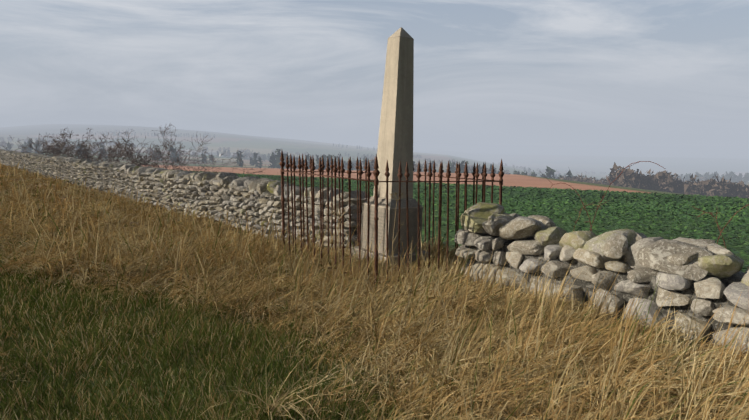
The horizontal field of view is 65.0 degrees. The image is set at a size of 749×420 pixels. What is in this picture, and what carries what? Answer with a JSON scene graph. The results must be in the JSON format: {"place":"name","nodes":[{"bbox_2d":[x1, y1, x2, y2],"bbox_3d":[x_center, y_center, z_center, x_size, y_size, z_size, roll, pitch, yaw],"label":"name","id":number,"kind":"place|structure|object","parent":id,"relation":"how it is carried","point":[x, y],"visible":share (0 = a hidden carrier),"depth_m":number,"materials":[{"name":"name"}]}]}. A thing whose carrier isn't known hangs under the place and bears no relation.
{"place":"outdoors","nodes":[
{"label":"outdoors","id":0,"kind":"place"},
{"bbox_2d":[0,149,367,251],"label":"drystone wall","id":1,"kind":"structure","parent":0,"point":[225,184],"depth_m":13.97,"materials":[{"name":"grey stone"}]},
{"bbox_2d":[0,124,748,419],"bbox_3d":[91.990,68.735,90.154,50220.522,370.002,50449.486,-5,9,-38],"label":"terrain","id":2,"kind":"structure","parent":0,"point":[678,160],"depth_m":1852.23,"materials":[{"name":"plant"}]},
{"bbox_2d":[0,139,41,152],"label":"hawthorn shrub","id":3,"kind":"object","parent":2,"relation":"on","point":[24,146],"visible":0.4,"depth_m":57.50,"materials":[{"name":"grey plant"}]},
{"bbox_2d":[17,133,61,152],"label":"hawthorn shrub","id":4,"kind":"object","parent":2,"relation":"on","point":[40,141],"visible":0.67,"depth_m":52.99,"materials":[{"name":"grey plant"}]},
{"bbox_2d":[28,137,61,153],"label":"hawthorn shrub","id":5,"kind":"object","parent":2,"relation":"on","point":[44,147],"visible":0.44,"depth_m":61.98,"materials":[{"name":"grey plant"}]},
{"bbox_2d":[38,134,94,160],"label":"hawthorn shrub","id":6,"kind":"object","parent":2,"relation":"on","point":[57,151],"visible":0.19,"depth_m":44.58,"materials":[{"name":"grey plant"}]},
{"bbox_2d":[27,130,110,158],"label":"hawthorn shrub","id":7,"kind":"object","parent":2,"relation":"on","point":[47,152],"visible":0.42,"depth_m":41.84,"materials":[{"name":"grey plant"}]},
{"bbox_2d":[45,128,94,158],"bbox_3d":[-18.799,-3.611,36.087,3.398,2.951,4.506,-5,9,-38],"label":"hawthorn shrub","id":8,"kind":"object","parent":2,"relation":"on","point":[84,146],"visible":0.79,"depth_m":36.50,"materials":[{"name":"grey plant"}]},
{"bbox_2d":[54,139,96,158],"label":"hawthorn shrub","id":9,"kind":"object","parent":2,"relation":"on","point":[76,153],"visible":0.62,"depth_m":38.05,"materials":[{"name":"grey plant"}]},
{"bbox_2d":[82,130,152,165],"bbox_3d":[-12.478,-2.594,28.426,3.174,2.728,3.389,-5,9,-38],"label":"hawthorn shrub","id":10,"kind":"object","parent":2,"relation":"on","point":[127,155],"visible":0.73,"depth_m":28.22,"materials":[{"name":"grey plant"}]},
{"bbox_2d":[81,134,160,163],"bbox_3d":[-13.204,-2.668,30.811,3.982,2.788,2.477,-2,7,-17],"label":"hawthorn shrub","id":11,"kind":"object","parent":2,"relation":"on","point":[101,159],"visible":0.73,"depth_m":30.60,"materials":[{"name":"grey plant"}]},
{"bbox_2d":[92,132,159,167],"bbox_3d":[-15.375,-3.168,35.986,3.671,3.297,3.552,-5,9,-38],"label":"hawthorn shrub","id":12,"kind":"object","parent":2,"relation":"on","point":[139,156],"visible":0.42,"depth_m":35.82,"materials":[{"name":"grey plant"}]},
{"bbox_2d":[131,123,208,169],"bbox_3d":[-9.637,-2.396,27.436,3.451,3.322,3.909,-5,9,-38],"label":"hawthorn shrub","id":13,"kind":"object","parent":2,"relation":"on","point":[161,133],"visible":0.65,"depth_m":27.25,"materials":[{"name":"grey plant"}]},
{"bbox_2d":[149,128,197,171],"bbox_3d":[-8.127,-1.821,24.353,2.436,3.156,1.797,2,7,12],"label":"hawthorn shrub","id":14,"kind":"object","parent":2,"relation":"on","point":[166,147],"visible":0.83,"depth_m":24.26,"materials":[{"name":"grey plant"}]},
{"bbox_2d":[175,158,214,171],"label":"hawthorn shrub","id":15,"kind":"object","parent":2,"relation":"on","point":[202,168],"visible":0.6,"depth_m":20.88,"materials":[{"name":"grey plant"}]},
{"bbox_2d":[176,149,248,156],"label":"farm steading","id":16,"kind":"structure","parent":2,"relation":"on","point":[212,152],"depth_m":1430.14,"materials":[{"name":"grey"}]},
{"bbox_2d":[190,137,237,170],"bbox_3d":[-6.378,-1.729,24.118,1.930,2.632,2.675,0,7,1],"label":"hawthorn shrub","id":17,"kind":"object","parent":2,"relation":"on","point":[212,157],"visible":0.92,"depth_m":24.13,"materials":[{"name":"grey plant"}]},
{"bbox_2d":[230,150,265,176],"bbox_3d":[-3.818,-0.904,19.019,1.424,2.161,1.519,-5,9,-38],"label":"hawthorn shrub","id":18,"kind":"object","parent":2,"relation":"on","point":[251,169],"visible":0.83,"depth_m":18.94,"materials":[{"name":"grey plant"}]},
{"bbox_2d":[0,160,748,419],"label":"grass field","id":19,"kind":"structure","parent":2,"relation":"on","point":[505,361],"depth_m":4.92,"materials":[{"name":"beige plant"}]},
{"bbox_2d":[332,191,404,273],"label":"dried weeds","id":20,"kind":"object","parent":19,"relation":"on","point":[339,213],"visible":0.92,"depth_m":7.16,"materials":[{"name":"beige plant"}]},
{"bbox_2d":[0,128,748,198],"bbox_3d":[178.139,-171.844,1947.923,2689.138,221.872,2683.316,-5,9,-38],"label":"distant trees","id":21,"kind":"object","parent":2,"relation":"on","point":[708,185],"visible":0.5,"depth_m":553.22,"materials":[{"name":"grey plant"}]},
{"bbox_2d":[351,27,430,269],"bbox_3d":[0.287,-0.745,8.253,0.840,3.544,0.840,-3,9,-38],"label":"obelisk monument","id":22,"kind":"object","parent":2,"relation":"on","point":[395,144],"visible":0.75,"depth_m":8.08,"materials":[{"name":"stone"}]},
{"bbox_2d":[279,151,503,285],"bbox_3d":[0.212,0.198,8.378,2.286,2.139,2.266,-5,9,-38],"label":"iron railing","id":23,"kind":"object","parent":2,"relation":"on","point":[360,172],"visible":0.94,"depth_m":7.70,"materials":[{"name":"brown metal"}]},
{"bbox_2d":[190,171,748,269],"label":"crop field leaves","id":24,"kind":"object","parent":2,"relation":"on","point":[625,200],"visible":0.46,"depth_m":34.54,"materials":[{"name":"green plant"}]},
{"bbox_2d":[324,161,746,247],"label":"bramble stems","id":25,"kind":"object","parent":2,"relation":"on","point":[610,199],"visible":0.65,"depth_m":7.09,"materials":[{"name":"brown plant"}]},
{"bbox_2d":[0,0,748,145],"label":"sky","id":26,"kind":"structure","parent":0,"point":[487,72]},
{"bbox_2d":[454,202,748,360],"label":"drystone wall","id":27,"kind":"structure","parent":0,"point":[679,263],"depth_m":5.89,"materials":[{"name":"grey stone"}]}
]}

